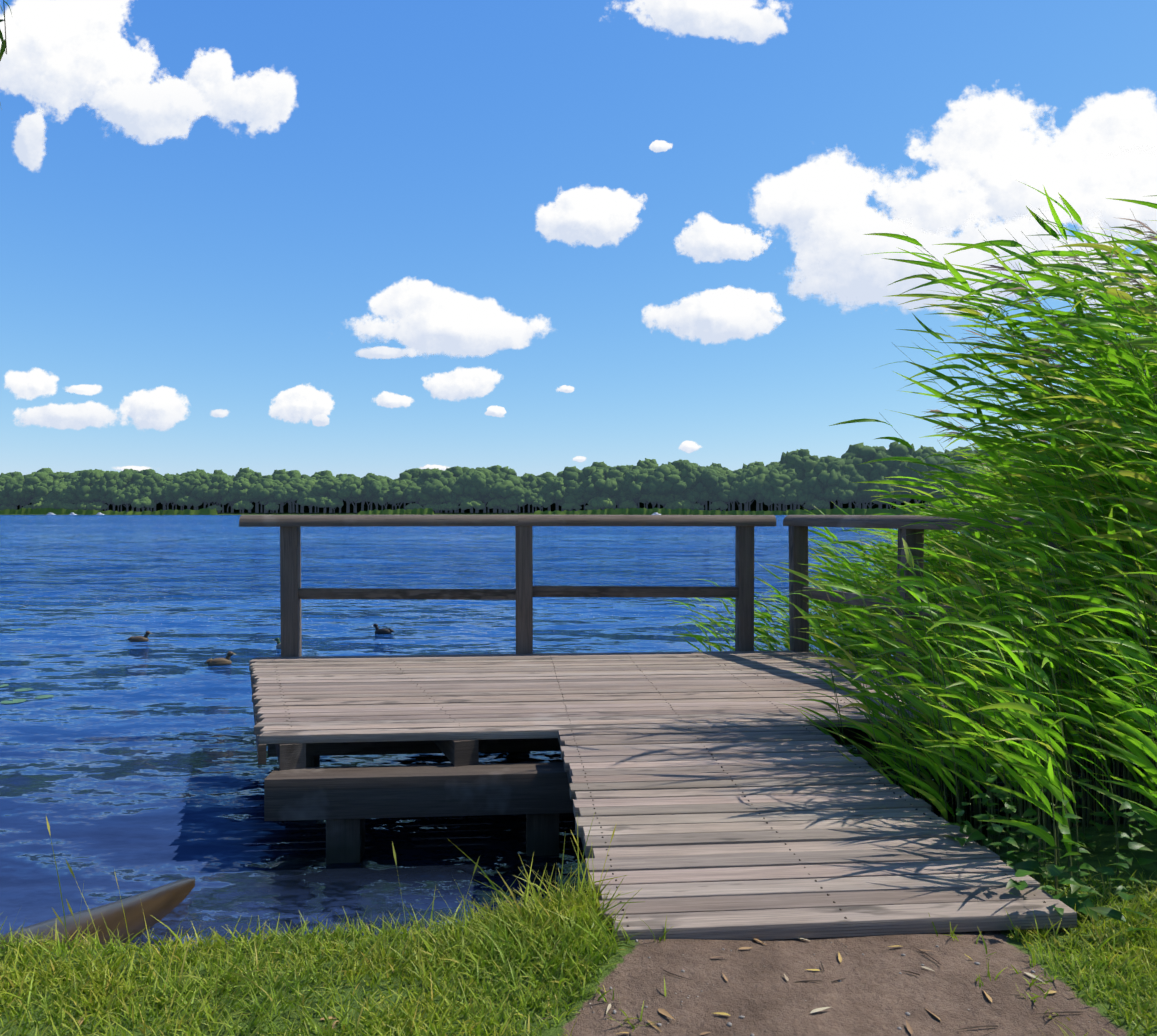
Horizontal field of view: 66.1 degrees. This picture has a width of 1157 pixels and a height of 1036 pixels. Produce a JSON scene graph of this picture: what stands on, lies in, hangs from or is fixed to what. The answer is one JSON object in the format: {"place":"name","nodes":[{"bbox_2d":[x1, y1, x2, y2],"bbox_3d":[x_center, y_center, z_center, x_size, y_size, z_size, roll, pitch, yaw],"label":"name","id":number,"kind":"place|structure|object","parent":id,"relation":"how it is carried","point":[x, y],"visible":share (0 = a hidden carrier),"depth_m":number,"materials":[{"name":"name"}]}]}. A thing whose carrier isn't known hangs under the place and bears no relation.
{"place":"outdoors","nodes":[
{"label":"outdoors","id":0,"kind":"place"},
{"bbox_2d":[0,0,11,108],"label":"willow","id":1,"kind":"object","parent":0,"point":[3,47],"depth_m":3.24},
{"bbox_2d":[0,515,1155,949],"bbox_3d":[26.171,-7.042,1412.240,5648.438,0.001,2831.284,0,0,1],"label":"water","id":2,"kind":"structure","parent":0,"point":[136,767],"depth_m":9.79,"materials":[{"name":"liquid"}]},
{"bbox_2d":[0,628,53,703],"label":"lily pads","id":3,"kind":"object","parent":2,"relation":"on","point":[21,700],"visible":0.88,"depth_m":8.58,"materials":[{"name":"green"}]},
{"bbox_2d":[0,878,194,949],"bbox_3d":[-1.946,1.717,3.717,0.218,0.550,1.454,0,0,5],"label":"boat","id":4,"kind":"object","parent":2,"relation":"in","point":[160,903],"visible":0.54,"depth_m":3.65,"materials":[{"name":"wood"}]},
{"bbox_2d":[204,651,235,665],"bbox_3d":[-4.193,1.661,10.409,0.348,0.192,0.130,0,0,-19],"label":"duck","id":5,"kind":"object","parent":2,"relation":"on","point":[218,661],"visible":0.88,"depth_m":10.36,"materials":[{"name":"brown"}]},
{"bbox_2d":[667,182,1156,894],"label":"reed","id":6,"kind":"object","parent":2,"relation":"on","point":[1135,740],"depth_m":4.20,"materials":[{"name":"plant"}]},
{"bbox_2d":[924,218,1156,511],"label":"reed plumes","id":7,"kind":"object","parent":6,"relation":"on","point":[1151,237],"visible":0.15,"depth_m":5.00,"materials":[{"name":"brown"}]},
{"bbox_2d":[0,0,1156,470],"bbox_3d":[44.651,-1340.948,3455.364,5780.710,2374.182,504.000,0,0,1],"label":"cloud","id":8,"kind":"structure","parent":0,"point":[990,156],"depth_m":3556.24,"materials":[{"name":"white"}]},
{"bbox_2d":[0,512,1156,1035],"bbox_3d":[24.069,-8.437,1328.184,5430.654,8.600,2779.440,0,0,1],"label":"ground","id":9,"kind":"structure","parent":0,"point":[874,992],"depth_m":2.24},
{"bbox_2d":[1,476,25,507],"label":"tree","id":10,"kind":"object","parent":9,"relation":"on","point":[16,482],"visible":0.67,"depth_m":660.93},
{"bbox_2d":[23,471,54,498],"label":"tree","id":11,"kind":"object","parent":9,"relation":"on","point":[33,478],"visible":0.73,"depth_m":663.48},
{"bbox_2d":[32,475,51,497],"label":"tree","id":12,"kind":"object","parent":9,"relation":"on","point":[47,486],"visible":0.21,"depth_m":664.72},
{"bbox_2d":[48,481,73,499],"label":"tree","id":13,"kind":"object","parent":9,"relation":"on","point":[59,490],"visible":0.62,"depth_m":656.78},
{"bbox_2d":[67,476,90,494],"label":"tree","id":14,"kind":"object","parent":9,"relation":"on","point":[75,483],"visible":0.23,"depth_m":657.48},
{"bbox_2d":[77,469,103,501],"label":"tree","id":15,"kind":"object","parent":9,"relation":"on","point":[90,476],"visible":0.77,"depth_m":658.26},
{"bbox_2d":[86,501,107,509],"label":"bush","id":16,"kind":"object","parent":9,"relation":"on","point":[96,506],"visible":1,"depth_m":652.41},
{"bbox_2d":[95,471,119,510],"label":"tree","id":17,"kind":"object","parent":9,"relation":"on","point":[107,482],"visible":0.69,"depth_m":655.78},
{"bbox_2d":[111,491,131,511],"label":"tree","id":18,"kind":"object","parent":9,"relation":"on","point":[122,498],"visible":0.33,"depth_m":651.53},
{"bbox_2d":[114,469,136,511],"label":"tree","id":19,"kind":"object","parent":9,"relation":"on","point":[124,477],"visible":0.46,"depth_m":661.76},
{"bbox_2d":[125,484,143,511],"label":"tree","id":20,"kind":"object","parent":9,"relation":"on","point":[133,491],"visible":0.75,"depth_m":653.44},
{"bbox_2d":[131,497,155,510],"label":"tree","id":21,"kind":"object","parent":9,"relation":"on","point":[145,502],"visible":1,"depth_m":647.48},
{"bbox_2d":[132,469,155,510],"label":"tree","id":22,"kind":"object","parent":9,"relation":"on","point":[137,477],"visible":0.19,"depth_m":661.53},
{"bbox_2d":[138,485,155,511],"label":"tree","id":23,"kind":"object","parent":9,"relation":"on","point":[150,494],"visible":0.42,"depth_m":653.85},
{"bbox_2d":[142,473,167,510],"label":"tree","id":24,"kind":"object","parent":9,"relation":"on","point":[155,480],"visible":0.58,"depth_m":658.41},
{"bbox_2d":[153,485,174,509],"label":"tree","id":25,"kind":"object","parent":9,"relation":"on","point":[159,493],"visible":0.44,"depth_m":652.75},
{"bbox_2d":[164,475,189,509],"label":"tree","id":26,"kind":"object","parent":9,"relation":"on","point":[173,489],"visible":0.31,"depth_m":650.84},
{"bbox_2d":[177,494,202,508],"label":"tree","id":27,"kind":"object","parent":9,"relation":"on","point":[188,501],"visible":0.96,"depth_m":646.89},
{"bbox_2d":[180,472,205,509],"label":"tree","id":28,"kind":"object","parent":9,"relation":"on","point":[191,482],"visible":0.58,"depth_m":650.23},
{"bbox_2d":[191,479,221,506],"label":"tree","id":29,"kind":"object","parent":9,"relation":"on","point":[202,491],"visible":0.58,"depth_m":645.96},
{"bbox_2d":[211,475,233,512],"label":"tree","id":30,"kind":"object","parent":9,"relation":"on","point":[224,483],"visible":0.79,"depth_m":649.25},
{"bbox_2d":[220,492,239,512],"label":"tree","id":31,"kind":"object","parent":9,"relation":"on","point":[227,498],"visible":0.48,"depth_m":649.09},
{"bbox_2d":[229,477,250,512],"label":"tree","id":32,"kind":"object","parent":9,"relation":"on","point":[240,485],"visible":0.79,"depth_m":647.19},
{"bbox_2d":[232,500,252,513],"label":"tree","id":33,"kind":"object","parent":9,"relation":"on","point":[243,505],"visible":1,"depth_m":644.20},
{"bbox_2d":[247,478,274,512],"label":"tree","id":34,"kind":"object","parent":9,"relation":"on","point":[258,490],"visible":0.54,"depth_m":646.03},
{"bbox_2d":[273,483,300,512],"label":"tree","id":35,"kind":"object","parent":9,"relation":"on","point":[280,493],"visible":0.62,"depth_m":642.28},
{"bbox_2d":[279,470,301,512],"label":"tree","id":36,"kind":"object","parent":9,"relation":"on","point":[289,474],"visible":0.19,"depth_m":661.17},
{"bbox_2d":[284,478,304,512],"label":"tree","id":37,"kind":"object","parent":9,"relation":"on","point":[295,484],"visible":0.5,"depth_m":647.00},
{"bbox_2d":[297,495,318,513],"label":"tree","id":38,"kind":"object","parent":9,"relation":"on","point":[307,501],"visible":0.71,"depth_m":642.23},
{"bbox_2d":[298,480,324,512],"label":"tree","id":39,"kind":"object","parent":9,"relation":"on","point":[305,490],"visible":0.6,"depth_m":645.17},
{"bbox_2d":[25,816,615,1021],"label":"grass stalks","id":40,"kind":"object","parent":9,"relation":"on","point":[72,873],"depth_m":2.38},
{"bbox_2d":[312,495,332,513],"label":"tree","id":41,"kind":"object","parent":9,"relation":"on","point":[322,501],"visible":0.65,"depth_m":642.53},
{"bbox_2d":[312,475,341,512],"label":"tree","id":42,"kind":"object","parent":9,"relation":"on","point":[326,484],"visible":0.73,"depth_m":644.67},
{"bbox_2d":[326,497,343,512],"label":"tree","id":43,"kind":"object","parent":9,"relation":"on","point":[335,502],"visible":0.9,"depth_m":643.26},
{"bbox_2d":[336,476,363,512],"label":"tree","id":44,"kind":"object","parent":9,"relation":"on","point":[342,479],"visible":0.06,"depth_m":650.53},
{"bbox_2d":[338,476,365,512],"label":"tree","id":45,"kind":"object","parent":9,"relation":"on","point":[355,488],"visible":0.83,"depth_m":644.85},
{"bbox_2d":[361,473,381,510],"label":"tree","id":46,"kind":"object","parent":9,"relation":"on","point":[369,478],"visible":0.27,"depth_m":650.97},
{"bbox_2d":[363,478,388,509],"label":"tree","id":47,"kind":"object","parent":9,"relation":"on","point":[378,488],"visible":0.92,"depth_m":644.62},
{"bbox_2d":[372,494,397,508],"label":"tree","id":48,"kind":"object","parent":9,"relation":"on","point":[381,500],"visible":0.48,"depth_m":647.89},
{"bbox_2d":[389,480,410,509],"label":"tree","id":49,"kind":"object","parent":9,"relation":"on","point":[397,488],"visible":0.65,"depth_m":649.29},
{"bbox_2d":[399,468,419,482],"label":"tree","id":50,"kind":"object","parent":9,"relation":"on","point":[409,474],"visible":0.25,"depth_m":665.42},
{"bbox_2d":[403,483,428,504],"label":"tree","id":51,"kind":"object","parent":9,"relation":"on","point":[412,490],"visible":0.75,"depth_m":644.37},
{"bbox_2d":[417,468,441,484],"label":"tree","id":52,"kind":"object","parent":9,"relation":"on","point":[426,473],"visible":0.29,"depth_m":652.39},
{"bbox_2d":[422,474,451,512],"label":"tree","id":53,"kind":"object","parent":9,"relation":"on","point":[435,488],"visible":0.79,"depth_m":643.22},
{"bbox_2d":[442,466,463,512],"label":"tree","id":54,"kind":"object","parent":9,"relation":"on","point":[457,471],"visible":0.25,"depth_m":655.78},
{"bbox_2d":[453,472,484,512],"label":"tree","id":55,"kind":"object","parent":9,"relation":"on","point":[463,482],"visible":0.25,"depth_m":644.50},
{"bbox_2d":[459,498,484,513],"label":"tree","id":56,"kind":"object","parent":9,"relation":"on","point":[470,504],"visible":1,"depth_m":639.75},
{"bbox_2d":[463,468,494,512],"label":"tree","id":57,"kind":"object","parent":9,"relation":"on","point":[481,480],"visible":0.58,"depth_m":642.87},
{"bbox_2d":[1,495,959,511],"bbox_3d":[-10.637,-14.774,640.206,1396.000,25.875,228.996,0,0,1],"label":"understorey tree","id":58,"kind":"object","parent":9,"relation":"on","point":[159,505],"visible":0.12,"depth_m":667.77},
{"bbox_2d":[0,507,968,514],"bbox_3d":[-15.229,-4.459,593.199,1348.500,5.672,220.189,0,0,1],"label":"shore","id":59,"kind":"structure","parent":9,"relation":"on","point":[616,511],"depth_m":619.38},
{"bbox_2d":[488,473,504,512],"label":"tree","id":60,"kind":"object","parent":9,"relation":"on","point":[495,477],"visible":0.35,"depth_m":646.33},
{"bbox_2d":[486,497,507,509],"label":"tree","id":61,"kind":"object","parent":9,"relation":"on","point":[497,503],"visible":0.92,"depth_m":644.49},
{"bbox_2d":[490,475,523,512],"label":"tree","id":62,"kind":"object","parent":9,"relation":"on","point":[507,487],"visible":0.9,"depth_m":640.75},
{"bbox_2d":[505,495,527,512],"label":"tree","id":63,"kind":"object","parent":9,"relation":"on","point":[511,501],"visible":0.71,"depth_m":641.36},
{"bbox_2d":[508,487,534,512],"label":"tree","id":64,"kind":"object","parent":9,"relation":"on","point":[527,497],"visible":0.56,"depth_m":643.92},
{"bbox_2d":[521,473,541,512],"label":"tree","id":65,"kind":"object","parent":9,"relation":"on","point":[531,481],"visible":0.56,"depth_m":653.30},
{"bbox_2d":[538,486,557,510],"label":"tree","id":66,"kind":"object","parent":9,"relation":"on","point":[545,490],"visible":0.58,"depth_m":647.43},
{"bbox_2d":[543,477,566,509],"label":"tree","id":67,"kind":"object","parent":9,"relation":"on","point":[557,483],"visible":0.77,"depth_m":645.88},
{"bbox_2d":[76,938,1055,1034],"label":"fallen leaves","id":68,"kind":"object","parent":9,"relation":"on","point":[667,1014],"visible":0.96,"depth_m":2.13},
{"bbox_2d":[557,466,581,510],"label":"tree","id":69,"kind":"object","parent":9,"relation":"on","point":[570,476],"visible":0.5,"depth_m":650.69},
{"bbox_2d":[568,481,592,509],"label":"tree","id":70,"kind":"object","parent":9,"relation":"on","point":[584,492],"visible":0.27,"depth_m":642.77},
{"bbox_2d":[579,466,595,486],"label":"tree","id":71,"kind":"object","parent":9,"relation":"on","point":[585,474],"visible":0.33,"depth_m":649.98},
{"bbox_2d":[583,469,617,495],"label":"tree","id":72,"kind":"object","parent":9,"relation":"on","point":[598,482],"visible":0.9,"depth_m":638.16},
{"bbox_2d":[588,495,615,509],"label":"tree","id":73,"kind":"object","parent":9,"relation":"on","point":[603,502],"visible":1,"depth_m":634.32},
{"bbox_2d":[604,465,628,508],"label":"tree","id":74,"kind":"object","parent":9,"relation":"on","point":[618,472],"visible":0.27,"depth_m":642.78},
{"bbox_2d":[621,468,648,505],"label":"tree","id":75,"kind":"object","parent":9,"relation":"on","point":[636,479],"visible":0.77,"depth_m":636.29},
{"bbox_2d":[637,458,658,468],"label":"tree","id":76,"kind":"object","parent":9,"relation":"on","point":[648,463],"visible":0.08,"depth_m":658.85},
{"bbox_2d":[639,493,664,507],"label":"tree","id":77,"kind":"object","parent":9,"relation":"on","point":[650,497],"visible":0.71,"depth_m":636.38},
{"bbox_2d":[643,464,686,507],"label":"tree","id":78,"kind":"object","parent":9,"relation":"on","point":[662,479],"visible":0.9,"depth_m":629.84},
{"bbox_2d":[239,515,1095,940],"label":"jetty","id":79,"kind":"object","parent":9,"relation":"on","point":[729,795],"visible":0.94,"depth_m":4.56,"materials":[{"name":"grey wood"}]},
{"bbox_2d":[671,499,693,508],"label":"tree","id":80,"kind":"object","parent":9,"relation":"on","point":[685,504],"visible":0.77,"depth_m":630.03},
{"bbox_2d":[671,459,697,489],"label":"tree","id":81,"kind":"object","parent":9,"relation":"on","point":[687,469],"visible":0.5,"depth_m":636.75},
{"bbox_2d":[693,466,729,509],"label":"tree","id":82,"kind":"object","parent":9,"relation":"on","point":[707,477],"visible":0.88,"depth_m":631.41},
{"bbox_2d":[712,484,736,510],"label":"tree","id":83,"kind":"object","parent":9,"relation":"on","point":[724,495],"visible":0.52,"depth_m":629.85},
{"bbox_2d":[727,468,753,510],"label":"tree","id":84,"kind":"object","parent":9,"relation":"on","point":[733,478],"visible":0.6,"depth_m":635.72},
{"bbox_2d":[729,486,753,509],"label":"tree","id":85,"kind":"object","parent":9,"relation":"on","point":[741,497],"visible":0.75,"depth_m":627.54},
{"bbox_2d":[734,472,757,511],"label":"tree","id":86,"kind":"object","parent":9,"relation":"on","point":[743,486],"visible":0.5,"depth_m":625.39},
{"bbox_2d":[745,467,768,510],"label":"tree","id":87,"kind":"object","parent":9,"relation":"on","point":[757,484],"visible":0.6,"depth_m":625.21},
{"bbox_2d":[754,487,773,510],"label":"tree","id":88,"kind":"object","parent":9,"relation":"on","point":[765,494],"visible":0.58,"depth_m":621.13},
{"bbox_2d":[764,491,789,509],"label":"tree","id":89,"kind":"object","parent":9,"relation":"on","point":[776,499],"visible":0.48,"depth_m":619.10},
{"bbox_2d":[764,469,792,510],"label":"tree","id":90,"kind":"object","parent":9,"relation":"on","point":[774,478],"visible":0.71,"depth_m":620.75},
{"bbox_2d":[783,487,805,509],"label":"tree","id":91,"kind":"object","parent":9,"relation":"on","point":[795,494],"visible":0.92,"depth_m":616.92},
{"bbox_2d":[781,469,808,510],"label":"tree","id":92,"kind":"object","parent":9,"relation":"on","point":[796,480],"visible":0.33,"depth_m":620.72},
{"bbox_2d":[783,449,809,466],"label":"tree","id":93,"kind":"object","parent":9,"relation":"on","point":[790,457],"visible":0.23,"depth_m":640.49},
{"bbox_2d":[793,455,818,509],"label":"tree","id":94,"kind":"object","parent":9,"relation":"on","point":[805,464],"visible":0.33,"depth_m":629.63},
{"bbox_2d":[802,474,823,509],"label":"tree","id":95,"kind":"object","parent":9,"relation":"on","point":[817,489],"visible":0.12,"depth_m":616.53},
{"bbox_2d":[804,499,829,509],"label":"tree","id":96,"kind":"object","parent":9,"relation":"on","point":[819,504],"visible":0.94,"depth_m":612.65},
{"bbox_2d":[804,458,844,503],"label":"tree","id":97,"kind":"object","parent":9,"relation":"on","point":[824,476],"visible":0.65,"depth_m":613.63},
{"bbox_2d":[609,939,1043,1035],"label":"path pebbles","id":98,"kind":"object","parent":9,"relation":"on","point":[729,1024],"visible":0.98,"depth_m":2.15,"materials":[{"name":"grey"}]},
{"bbox_2d":[818,485,855,507],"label":"tree","id":99,"kind":"object","parent":9,"relation":"on","point":[841,495],"visible":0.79,"depth_m":606.21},
{"bbox_2d":[825,457,855,507],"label":"tree","id":100,"kind":"object","parent":9,"relation":"on","point":[846,466],"visible":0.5,"depth_m":612.10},
{"bbox_2d":[540,946,1144,1035],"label":"path twigs","id":101,"kind":"object","parent":9,"relation":"on","point":[909,972],"visible":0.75,"depth_m":2.26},
{"bbox_2d":[846,475,868,507],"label":"tree","id":102,"kind":"object","parent":9,"relation":"on","point":[854,487],"visible":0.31,"depth_m":607.01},
{"bbox_2d":[841,443,882,508],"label":"tree","id":103,"kind":"object","parent":9,"relation":"on","point":[859,453],"visible":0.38,"depth_m":615.52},
{"bbox_2d":[865,446,900,508],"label":"tree","id":104,"kind":"object","parent":9,"relation":"on","point":[881,453],"visible":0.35,"depth_m":612.60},
{"bbox_2d":[865,476,901,508],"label":"tree","id":105,"kind":"object","parent":9,"relation":"on","point":[880,486],"visible":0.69,"depth_m":605.28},
{"bbox_2d":[885,468,910,508],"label":"tree","id":106,"kind":"object","parent":9,"relation":"on","point":[896,472],"visible":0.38,"depth_m":606.65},
{"bbox_2d":[886,441,914,508],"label":"tree","id":107,"kind":"object","parent":9,"relation":"on","point":[896,449],"visible":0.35,"depth_m":613.53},
{"bbox_2d":[905,453,934,506],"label":"tree","id":108,"kind":"object","parent":9,"relation":"on","point":[919,467],"visible":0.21,"depth_m":601.09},
{"bbox_2d":[912,445,944,506],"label":"tree","id":109,"kind":"object","parent":9,"relation":"on","point":[924,449],"visible":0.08,"depth_m":613.89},
{"bbox_2d":[911,452,952,509],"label":"tree","id":110,"kind":"object","parent":9,"relation":"on","point":[935,460],"visible":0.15,"depth_m":598.01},
{"bbox_2d":[918,458,974,492],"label":"tree","id":111,"kind":"object","parent":9,"relation":"on","point":[950,467],"visible":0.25,"depth_m":589.95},
{"bbox_2d":[944,446,974,510],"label":"tree","id":112,"kind":"object","parent":9,"relation":"on","point":[959,448],"visible":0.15,"depth_m":603.54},
{"bbox_2d":[946,452,985,487],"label":"tree","id":113,"kind":"object","parent":9,"relation":"on","point":[949,454],"visible":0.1,"depth_m":589.23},
{"bbox_2d":[941,726,1156,931],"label":"herbs","id":114,"kind":"object","parent":9,"relation":"on","point":[1025,865],"visible":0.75,"depth_m":2.91,"materials":[{"name":"plant"}]},
{"bbox_2d":[0,813,1156,1035],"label":"grass","id":115,"kind":"structure","parent":0,"point":[508,925],"depth_m":2.32,"materials":[{"name":"plant"}]},
{"bbox_2d":[0,0,1156,479],"label":"sky","id":116,"kind":"structure","parent":0,"point":[223,267],"materials":[{"name":"blue"}]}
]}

